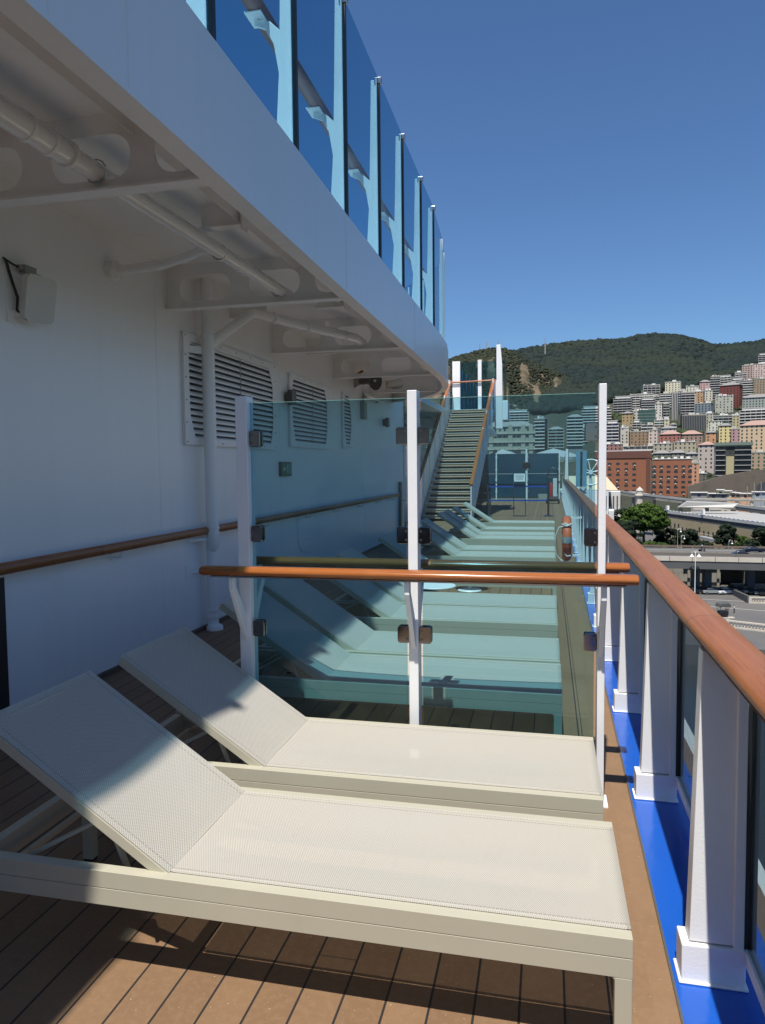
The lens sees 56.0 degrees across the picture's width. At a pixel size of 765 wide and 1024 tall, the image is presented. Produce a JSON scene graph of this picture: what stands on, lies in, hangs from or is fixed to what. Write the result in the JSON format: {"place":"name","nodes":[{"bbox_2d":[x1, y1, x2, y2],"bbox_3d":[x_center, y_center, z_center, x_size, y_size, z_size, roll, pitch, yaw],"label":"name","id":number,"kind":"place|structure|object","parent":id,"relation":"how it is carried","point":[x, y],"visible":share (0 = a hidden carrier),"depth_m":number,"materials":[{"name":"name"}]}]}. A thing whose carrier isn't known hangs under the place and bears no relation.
{"place":"outdoors","nodes":[
{"label":"outdoors","id":0,"kind":"place"},
{"bbox_2d":[0,492,764,1023],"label":"deck","id":1,"kind":"structure","parent":0,"point":[70,962],"depth_m":2.40,"materials":[{"name":"brown wood"}]},
{"bbox_2d":[0,179,403,705],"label":"deckhouse wall","id":2,"kind":"structure","parent":1,"relation":"on","point":[95,450],"depth_m":5.92,"materials":[{"name":"metal"}]},
{"bbox_2d":[0,574,9,709],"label":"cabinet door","id":3,"kind":"structure","parent":2,"relation":"attached to","point":[4,691],"depth_m":4.62,"materials":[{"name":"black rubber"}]},
{"bbox_2d":[0,577,9,709],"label":"door panel","id":4,"kind":"structure","parent":3,"relation":"in","point":[4,678],"depth_m":4.62,"materials":[{"name":"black metal"}]},
{"bbox_2d":[3,257,56,324],"bbox_3d":[-2.332,-1.449,4.763,0.161,0.406,0.314,1,4,26],"label":"wall antenna","id":5,"kind":"object","parent":2,"relation":"attached to","point":[37,303],"depth_m":4.72,"materials":[{"name":"plastic"}]},
{"bbox_2d":[0,493,399,575],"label":"wall handrail","id":6,"kind":"object","parent":2,"relation":"attached to","point":[10,567],"depth_m":5.96,"materials":[{"name":"brown wood"}]},
{"bbox_2d":[0,0,447,402],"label":"deck overhang","id":7,"kind":"object","parent":2,"relation":"attached to","point":[159,101],"visible":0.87,"depth_m":4.07,"materials":[{"name":"white paint"}]},
{"bbox_2d":[0,93,292,296],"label":"ceiling pipe","id":8,"kind":"object","parent":7,"relation":"attached to","point":[19,123],"visible":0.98,"depth_m":4.22,"materials":[{"name":"metal"}]},
{"bbox_2d":[186,0,446,417],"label":"windscreen","id":9,"kind":"object","parent":7,"relation":"on","point":[294,78],"visible":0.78,"depth_m":6.14,"materials":[{"name":"glass"}]},
{"bbox_2d":[180,331,276,449],"bbox_3d":[-1.642,-1.262,8.064,0.040,1.080,2.390,0,4,13],"label":"louvre vent","id":10,"kind":"object","parent":2,"relation":"attached to","point":[237,373],"visible":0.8,"depth_m":7.86,"materials":[{"name":"metal"}]},
{"bbox_2d":[279,462,291,475],"bbox_3d":[-1.293,-0.573,9.605,0.040,0.190,0.400,0,4,13],"label":"exit sign","id":11,"kind":"object","parent":2,"relation":"attached to","point":[285,468],"visible":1,"depth_m":9.55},
{"bbox_2d":[284,390,295,404],"bbox_3d":[-1.240,-1.533,9.645,0.120,0.200,0.170,0,4,13],"label":"wall lamp","id":12,"kind":"object","parent":2,"relation":"attached to","point":[289,397],"visible":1,"depth_m":9.58,"materials":[{"name":"grey plastic"}]},
{"bbox_2d":[287,373,329,448],"bbox_3d":[-1.060,-1.437,10.597,0.040,0.990,1.780,0,4,13],"label":"louvre vent","id":13,"kind":"object","parent":2,"relation":"attached to","point":[308,424],"visible":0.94,"depth_m":10.52,"materials":[{"name":"metal"}]},
{"bbox_2d":[341,391,352,448],"bbox_3d":[-0.615,-1.584,12.536,0.040,0.960,0.590,0,4,13],"label":"louvre vent","id":14,"kind":"object","parent":2,"relation":"attached to","point":[346,419],"visible":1,"depth_m":12.54,"materials":[{"name":"metal"}]},
{"bbox_2d":[354,370,381,389],"bbox_3d":[-0.302,-2.361,12.964,0.508,0.376,0.340,3,5,43],"label":"security camera","id":15,"kind":"object","parent":2,"relation":"attached to","point":[375,383],"visible":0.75,"depth_m":12.90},
{"bbox_2d":[179,278,366,630],"bbox_3d":[-1.015,-0.605,8.011,0.320,3.500,2.820,2,4,39],"label":"downpipe","id":16,"kind":"object","parent":1,"relation":"on","point":[211,340],"visible":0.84,"depth_m":7.20,"materials":[{"name":"metal"}]},
{"bbox_2d":[0,671,632,1023],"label":"sun lounger","id":17,"kind":"object","parent":1,"relation":"on","point":[195,834],"visible":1,"depth_m":2.32,"materials":[{"name":"beige paint"}]},
{"bbox_2d":[118,627,603,820],"bbox_3d":[-0.121,1.019,3.248,2.103,0.808,0.650,0,4,13],"label":"sun lounger","id":18,"kind":"object","parent":1,"relation":"on","point":[272,740],"visible":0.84,"depth_m":3.15,"materials":[{"name":"beige paint"}]},
{"bbox_2d":[219,591,562,734],"bbox_3d":[0.038,0.942,4.499,2.103,0.808,0.650,0,4,13],"label":"sun lounger","id":19,"kind":"object","parent":1,"relation":"on","point":[333,669],"visible":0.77,"depth_m":4.34,"materials":[{"name":"beige paint"}]},
{"bbox_2d":[258,579,559,714],"bbox_3d":[0.191,0.899,5.173,2.103,0.808,0.650,0,4,13],"label":"sun lounger","id":20,"kind":"object","parent":1,"relation":"on","point":[327,617],"visible":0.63,"depth_m":5.13,"materials":[{"name":"beige paint"}]},
{"bbox_2d":[199,383,638,808],"bbox_3d":[0.157,0.401,3.618,2.100,2.000,0.492,0,4,13],"label":"glass partition","id":21,"kind":"object","parent":1,"relation":"on","point":[414,572],"visible":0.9,"depth_m":3.57,"materials":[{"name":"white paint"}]},
{"bbox_2d":[403,416,445,525],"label":"screen wall","id":22,"kind":"structure","parent":1,"relation":"on","point":[405,465],"depth_m":21.71,"materials":[{"name":"white paint"}]},
{"bbox_2d":[307,556,557,637],"bbox_3d":[0.438,0.832,6.246,2.103,0.808,0.650,0,4,13],"label":"sun lounger","id":23,"kind":"object","parent":1,"relation":"on","point":[375,600],"visible":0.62,"depth_m":6.07,"materials":[{"name":"beige paint"}]},
{"bbox_2d":[424,583,455,591],"bbox_3d":[0.567,0.964,7.763,0.450,0.357,0.450,0,4,13],"label":"side table","id":24,"kind":"object","parent":1,"relation":"on","point":[434,587],"visible":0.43,"depth_m":7.66,"materials":[{"name":"white paint"}]},
{"bbox_2d":[332,548,556,608],"bbox_3d":[0.598,0.789,6.923,2.103,0.808,0.650,0,4,13],"label":"sun lounger","id":25,"kind":"object","parent":1,"relation":"on","point":[394,590],"visible":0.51,"depth_m":6.86,"materials":[{"name":"beige paint"}]},
{"bbox_2d":[378,533,556,594],"bbox_3d":[0.992,0.684,8.578,2.103,0.808,0.650,0,4,13],"label":"sun lounger","id":26,"kind":"object","parent":1,"relation":"on","point":[388,540],"visible":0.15,"depth_m":8.45,"materials":[{"name":"beige paint"}]},
{"bbox_2d":[420,518,555,551],"bbox_3d":[1.620,0.517,11.236,2.103,0.808,0.650,0,4,13],"label":"sun lounger","id":27,"kind":"object","parent":1,"relation":"on","point":[454,541],"visible":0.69,"depth_m":11.21,"materials":[{"name":"beige paint"}]},
{"bbox_2d":[421,524,555,560],"bbox_3d":[1.428,0.568,10.426,2.103,0.808,0.650,0,4,13],"label":"sun lounger","id":28,"kind":"object","parent":1,"relation":"on","point":[450,552],"visible":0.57,"depth_m":10.30,"materials":[{"name":"beige paint"}]},
{"bbox_2d":[434,512,554,545],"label":"sun lounger","id":29,"kind":"object","parent":1,"relation":"on","point":[469,537],"visible":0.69,"depth_m":12.69,"materials":[{"name":"fabric"}]},
{"bbox_2d":[444,509,554,535],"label":"sun lounger","id":30,"kind":"object","parent":1,"relation":"on","point":[462,521],"visible":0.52,"depth_m":13.68,"materials":[{"name":"fabric"}]},
{"bbox_2d":[449,506,554,531],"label":"sun lounger","id":31,"kind":"object","parent":1,"relation":"on","point":[482,527],"visible":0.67,"depth_m":14.71,"materials":[{"name":"fabric"}]},
{"bbox_2d":[463,502,554,526],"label":"sun lounger","id":32,"kind":"object","parent":1,"relation":"on","point":[488,521],"visible":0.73,"depth_m":16.32,"materials":[{"name":"fabric"}]},
{"bbox_2d":[513,473,525,516],"bbox_3d":[4.494,-0.571,23.603,0.408,1.424,0.240,0,4,13],"label":"sign stand","id":33,"kind":"object","parent":1,"relation":"on","point":[519,477],"visible":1,"depth_m":23.57,"materials":[{"name":"metal"}]},
{"bbox_2d":[480,452,564,498],"bbox_3d":[5.735,-1.794,36.085,6.770,2.340,0.330,0,4,13],"label":"blue glass screen","id":34,"kind":"object","parent":1,"relation":"on","point":[499,469],"visible":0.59,"depth_m":35.94,"materials":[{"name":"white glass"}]},
{"bbox_2d":[560,493,684,1023],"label":"margin line","id":35,"kind":"object","parent":1,"relation":"on","point":[670,967],"visible":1,"depth_m":2.81,"materials":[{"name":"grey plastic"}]},
{"bbox_2d":[561,493,764,1023],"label":"waterway strip","id":36,"kind":"object","parent":1,"relation":"on","point":[664,828],"depth_m":2.89,"materials":[{"name":"blue paint"}]},
{"bbox_2d":[561,476,764,1015],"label":"ship railing","id":37,"kind":"object","parent":36,"relation":"on","point":[656,612],"visible":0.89,"depth_m":2.24,"materials":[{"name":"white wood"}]},
{"bbox_2d":[554,515,582,561],"bbox_3d":[3.035,0.428,11.653,0.392,0.752,0.729,1,4,25],"label":"lifebuoy","id":38,"kind":"object","parent":37,"relation":"hanging from","point":[566,526],"visible":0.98,"depth_m":11.39,"materials":[{"name":"orange plastic"}]},
{"bbox_2d":[565,449,586,486],"bbox_3d":[7.652,-1.555,29.490,0.470,2.020,12.008,0,4,10],"label":"side glass screen","id":39,"kind":"object","parent":37,"relation":"attached to","point":[581,469],"visible":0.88,"depth_m":23.62,"materials":[{"name":"glass"}]},
{"bbox_2d":[684,718,764,895],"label":"ship hull","id":40,"kind":"object","parent":1,"relation":"attached to","point":[688,735],"depth_m":4.15,"materials":[{"name":"white paint"}]},
{"bbox_2d":[404,401,508,453],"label":"platform","id":41,"kind":"structure","parent":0,"point":[428,421],"depth_m":28.40,"materials":[{"name":"white paint"}]},
{"bbox_2d":[451,345,506,428],"bbox_3d":[4.902,-4.953,33.462,2.360,2.980,15.400,0,4,13],"label":"platform windscreen","id":42,"kind":"object","parent":41,"relation":"on","point":[463,385],"visible":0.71,"depth_m":26.34,"materials":[{"name":"white paint"}]},
{"bbox_2d":[420,378,495,520],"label":"deck staircase","id":43,"kind":"structure","parent":0,"point":[458,474],"depth_m":23.71,"materials":[{"name":"metal"}]},
{"bbox_2d":[185,0,764,358],"label":"sky","id":44,"kind":"structure","parent":0,"point":[589,169],"materials":[{"name":"blue"}]},
{"bbox_2d":[429,357,561,409],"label":"hill spur","id":45,"kind":"structure","parent":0,"point":[524,373],"depth_m":1106.74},
{"bbox_2d":[440,347,569,415],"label":"spur scrub","id":46,"kind":"object","parent":45,"relation":"on","point":[468,362],"visible":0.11,"depth_m":1141.75,"materials":[{"name":"green plant"}]},
{"bbox_2d":[546,467,559,503],"bbox_3d":[7.483,-1.174,31.616,0.580,1.605,0.400,0,4,13],"label":"service trolley","id":47,"kind":"object","parent":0,"point":[554,491],"visible":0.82,"depth_m":31.53,"materials":[{"name":"metal"}]},
{"bbox_2d":[539,448,575,460],"bbox_3d":[10.619,-2.572,44.685,3.506,2.750,3.421,0,4,13],"label":"parasol","id":48,"kind":"object","parent":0,"point":[572,456],"visible":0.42,"depth_m":43.71,"materials":[{"name":"fabric"}]},
{"bbox_2d":[580,459,597,499],"bbox_3d":[14.547,-1.748,50.414,1.860,3.930,1.000,0,4,13],"label":"spoked wheel","id":49,"kind":"object","parent":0,"point":[584,489],"visible":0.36,"depth_m":50.02,"materials":[{"name":"white paint"}]},
{"bbox_2d":[478,353,758,510],"bbox_3d":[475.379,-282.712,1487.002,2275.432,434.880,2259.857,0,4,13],"label":"hillside","id":50,"kind":"structure","parent":0,"point":[560,420],"depth_m":746.04,"materials":[{"name":"plant"}]},
{"bbox_2d":[488,421,535,453],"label":"stone palace","id":51,"kind":"structure","parent":50,"relation":"on","point":[517,437],"depth_m":548.08,"materials":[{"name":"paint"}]},
{"bbox_2d":[509,409,528,422],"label":"apartment building","id":52,"kind":"structure","parent":50,"relation":"on","point":[519,415],"depth_m":858.72,"materials":[{"name":"paint"}]},
{"bbox_2d":[534,416,546,452],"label":"apartment building","id":53,"kind":"structure","parent":50,"relation":"on","point":[540,423],"depth_m":680.56,"materials":[{"name":"paint"}]},
{"bbox_2d":[547,427,564,461],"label":"apartment building","id":54,"kind":"structure","parent":50,"relation":"on","point":[555,437],"depth_m":677.20,"materials":[{"name":"paint"}]},
{"bbox_2d":[566,414,583,461],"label":"apartment building","id":55,"kind":"structure","parent":50,"relation":"on","point":[574,433],"depth_m":672.83,"materials":[{"name":"paint"}]},
{"bbox_2d":[582,405,611,424],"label":"apartment building","id":56,"kind":"structure","parent":50,"relation":"on","point":[589,414],"depth_m":831.19,"materials":[{"name":"paint"}]},
{"bbox_2d":[607,420,619,443],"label":"apartment building","id":57,"kind":"structure","parent":50,"relation":"on","point":[613,431],"depth_m":744.65,"materials":[{"name":"paint"}]},
{"bbox_2d":[613,396,631,412],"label":"apartment building","id":58,"kind":"structure","parent":50,"relation":"on","point":[622,404],"depth_m":913.19,"materials":[{"name":"paint"}]},
{"bbox_2d":[594,450,651,493],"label":"brick building","id":59,"kind":"structure","parent":50,"relation":"on","point":[628,470],"depth_m":514.31,"materials":[{"name":"orange brick"}]},
{"bbox_2d":[620,425,628,445],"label":"apartment building","id":60,"kind":"structure","parent":50,"relation":"on","point":[624,434],"depth_m":733.48,"materials":[{"name":"paint"}]},
{"bbox_2d":[512,332,764,414],"bbox_3d":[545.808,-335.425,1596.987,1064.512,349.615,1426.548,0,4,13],"label":"forest","id":61,"kind":"object","parent":50,"relation":"on","point":[626,366],"visible":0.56,"depth_m":1330.83,"materials":[{"name":"green plant"}]},
{"bbox_2d":[629,429,648,445],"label":"apartment building","id":62,"kind":"structure","parent":50,"relation":"on","point":[637,437],"depth_m":723.78,"materials":[{"name":"paint"}]},
{"bbox_2d":[629,392,653,411],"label":"apartment building","id":63,"kind":"structure","parent":50,"relation":"on","point":[636,398],"depth_m":911.00,"materials":[{"name":"paint"}]},
{"bbox_2d":[638,409,655,424],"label":"apartment building","id":64,"kind":"structure","parent":50,"relation":"on","point":[645,416],"depth_m":821.41,"materials":[{"name":"paint"}]},
{"bbox_2d":[640,397,655,409],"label":"apartment building","id":65,"kind":"structure","parent":50,"relation":"on","point":[648,403],"depth_m":900.85,"materials":[{"name":"paint"}]},
{"bbox_2d":[641,384,659,395],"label":"apartment building","id":66,"kind":"structure","parent":50,"relation":"on","point":[653,388],"depth_m":993.67,"materials":[{"name":"paint"}]},
{"bbox_2d":[648,427,659,445],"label":"apartment building","id":67,"kind":"structure","parent":50,"relation":"on","point":[654,434],"depth_m":717.91,"materials":[{"name":"paint"}]},
{"bbox_2d":[653,441,672,452],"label":"apartment building","id":68,"kind":"structure","parent":50,"relation":"on","point":[667,446],"depth_m":676.01,"materials":[{"name":"paint"}]},
{"bbox_2d":[660,430,680,442],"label":"apartment building","id":69,"kind":"structure","parent":50,"relation":"on","point":[671,436],"depth_m":717.68,"materials":[{"name":"paint"}]},
{"bbox_2d":[652,456,691,496],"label":"brick building","id":70,"kind":"structure","parent":50,"relation":"on","point":[671,477],"depth_m":500.48,"materials":[{"name":"orange brick"}]},
{"bbox_2d":[665,380,681,392],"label":"apartment building","id":71,"kind":"structure","parent":50,"relation":"on","point":[672,386],"depth_m":995.54,"materials":[{"name":"paint"}]},
{"bbox_2d":[671,391,678,420],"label":"apartment building","id":72,"kind":"structure","parent":50,"relation":"on","point":[674,406],"depth_m":834.73,"materials":[{"name":"paint"}]},
{"bbox_2d":[672,439,696,452],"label":"apartment building","id":73,"kind":"structure","parent":50,"relation":"on","point":[687,447],"depth_m":674.50,"materials":[{"name":"paint"}]},
{"bbox_2d":[611,405,759,479],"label":"garden trees","id":74,"kind":"object","parent":50,"relation":"on","point":[618,417],"visible":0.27,"depth_m":802.82,"materials":[{"name":"green plant"}]},
{"bbox_2d":[680,391,694,415],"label":"apartment building","id":75,"kind":"structure","parent":50,"relation":"on","point":[687,402],"depth_m":866.43,"materials":[{"name":"paint"}]},
{"bbox_2d":[681,430,702,447],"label":"apartment building","id":76,"kind":"structure","parent":50,"relation":"on","point":[689,435],"depth_m":715.89,"materials":[{"name":"paint"}]},
{"bbox_2d":[680,413,706,434],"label":"apartment building","id":77,"kind":"structure","parent":50,"relation":"on","point":[694,421],"depth_m":781.39,"materials":[{"name":"paint"}]},
{"bbox_2d":[691,460,699,484],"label":"apartment building","id":78,"kind":"structure","parent":50,"relation":"on","point":[695,471],"depth_m":534.48,"materials":[{"name":"paint"}]},
{"bbox_2d":[694,401,713,413],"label":"apartment building","id":79,"kind":"structure","parent":50,"relation":"on","point":[701,407],"depth_m":883.42,"materials":[{"name":"paint"}]},
{"bbox_2d":[698,442,715,473],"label":"apartment building","id":80,"kind":"structure","parent":50,"relation":"on","point":[707,454],"depth_m":584.24,"materials":[{"name":"paint"}]},
{"bbox_2d":[710,375,719,399],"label":"apartment building","id":81,"kind":"structure","parent":50,"relation":"on","point":[715,383],"depth_m":977.16,"materials":[{"name":"paint"}]},
{"bbox_2d":[715,394,733,413],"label":"apartment building","id":82,"kind":"structure","parent":50,"relation":"on","point":[723,403],"depth_m":890.33,"materials":[{"name":"paint"}]},
{"bbox_2d":[718,423,732,442],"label":"apartment building","id":83,"kind":"structure","parent":50,"relation":"on","point":[724,432],"depth_m":723.28,"materials":[{"name":"paint"}]},
{"bbox_2d":[719,382,742,408],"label":"apartment building","id":84,"kind":"structure","parent":50,"relation":"on","point":[735,389],"depth_m":912.59,"materials":[{"name":"paint"}]},
{"bbox_2d":[714,442,752,476],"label":"apartment building","id":85,"kind":"structure","parent":50,"relation":"on","point":[733,457],"depth_m":528.74,"materials":[{"name":"paint"}]},
{"bbox_2d":[739,420,764,451],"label":"apartment building","id":86,"kind":"structure","parent":50,"relation":"on","point":[753,431],"depth_m":622.03,"materials":[{"name":"paint"}]},
{"bbox_2d":[740,407,764,424],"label":"apartment building","id":87,"kind":"structure","parent":50,"relation":"on","point":[751,414],"depth_m":801.40,"materials":[{"name":"paint"}]},
{"bbox_2d":[742,394,764,407],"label":"apartment building","id":88,"kind":"structure","parent":50,"relation":"on","point":[753,400],"depth_m":885.23,"materials":[{"name":"paint"}]},
{"bbox_2d":[751,449,764,469],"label":"apartment building","id":89,"kind":"structure","parent":50,"relation":"on","point":[758,460],"depth_m":575.34,"materials":[{"name":"paint"}]},
{"bbox_2d":[752,362,764,377],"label":"apartment building","id":90,"kind":"structure","parent":50,"relation":"on","point":[758,370],"depth_m":1136.18,"materials":[{"name":"paint"}]},
{"bbox_2d":[753,377,764,393],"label":"apartment building","id":91,"kind":"structure","parent":50,"relation":"on","point":[759,386],"depth_m":961.76,"materials":[{"name":"paint"}]},
{"bbox_2d":[618,502,671,542],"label":"umbrella pine","id":92,"kind":"object","parent":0,"point":[649,516],"visible":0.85,"depth_m":205.71,"materials":[{"name":"green plant"}]},
{"bbox_2d":[620,511,764,665],"bbox_3d":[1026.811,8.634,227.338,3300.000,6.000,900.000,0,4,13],"label":"harbour ground","id":93,"kind":"structure","parent":0,"point":[753,614],"depth_m":143.49,"materials":[{"name":"concrete"}]},
{"bbox_2d":[560,476,621,519],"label":"white terminal","id":94,"kind":"object","parent":93,"relation":"on","point":[613,500],"visible":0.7,"depth_m":229.74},
{"bbox_2d":[662,528,683,547],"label":"tree","id":95,"kind":"object","parent":93,"relation":"on","point":[672,540],"visible":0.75,"depth_m":209.32,"materials":[{"name":"green plant"}]},
{"bbox_2d":[680,528,699,547],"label":"tree","id":96,"kind":"object","parent":93,"relation":"on","point":[688,534],"visible":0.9,"depth_m":202.91,"materials":[{"name":"green plant"}]},
{"bbox_2d":[618,490,764,536],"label":"curved flyover","id":97,"kind":"object","parent":93,"relation":"on","point":[738,507],"visible":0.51,"depth_m":295.17,"materials":[{"name":"concrete"}]},
{"bbox_2d":[642,545,764,588],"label":"elevated highway","id":98,"kind":"structure","parent":93,"relation":"on","point":[750,563],"depth_m":167.05,"materials":[{"name":"concrete"}]},
{"bbox_2d":[644,547,764,588],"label":"embankment wall","id":99,"kind":"structure","parent":93,"relation":"on","point":[734,577],"depth_m":181.40,"materials":[{"name":"concrete"}]},
{"bbox_2d":[663,506,764,548],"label":"long cream building","id":100,"kind":"structure","parent":93,"relation":"on","point":[709,523],"depth_m":221.42,"materials":[{"name":"paint"}]},
{"bbox_2d":[678,501,738,507],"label":"flat roof","id":101,"kind":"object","parent":100,"relation":"on","point":[694,504],"visible":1,"depth_m":238.04,"materials":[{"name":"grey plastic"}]},
{"bbox_2d":[712,523,738,548],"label":"tree","id":102,"kind":"object","parent":93,"relation":"on","point":[726,531],"visible":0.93,"depth_m":197.32,"materials":[{"name":"green plant"}]},
{"bbox_2d":[687,469,764,498],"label":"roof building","id":103,"kind":"structure","parent":93,"relation":"on","point":[738,482],"depth_m":471.40,"materials":[{"name":"stone"}]},
{"bbox_2d":[693,498,764,512],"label":"elevated railway","id":104,"kind":"object","parent":93,"relation":"on","point":[736,500],"visible":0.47,"depth_m":387.98,"materials":[{"name":"concrete"}]},
{"bbox_2d":[726,619,764,631],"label":"stone balustrade","id":105,"kind":"object","parent":93,"relation":"on","point":[744,628],"visible":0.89,"depth_m":131.31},
{"bbox_2d":[684,665,764,869],"bbox_3d":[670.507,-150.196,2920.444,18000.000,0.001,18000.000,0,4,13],"label":"water","id":106,"kind":"structure","parent":0,"point":[691,672],"depth_m":91.74,"materials":[{"name":"teal liquid"}]},
{"bbox_2d":[715,601,734,618],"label":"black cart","id":107,"kind":"object","parent":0,"point":[724,614],"visible":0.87,"depth_m":141.48,"materials":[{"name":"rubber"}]},
{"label":"roadside bushes","id":108,"kind":"object","parent":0,"visible":0},
{"bbox_2d":[616,520,644,543],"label":"tree","id":109,"kind":"object","parent":108,"relation":"on","point":[629,526],"visible":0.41,"depth_m":200.74,"materials":[{"name":"green plant"}]},
{"bbox_2d":[750,527,764,548],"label":"tree","id":110,"kind":"object","parent":108,"relation":"on","point":[757,532],"visible":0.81,"depth_m":189.43,"materials":[{"name":"green plant"}]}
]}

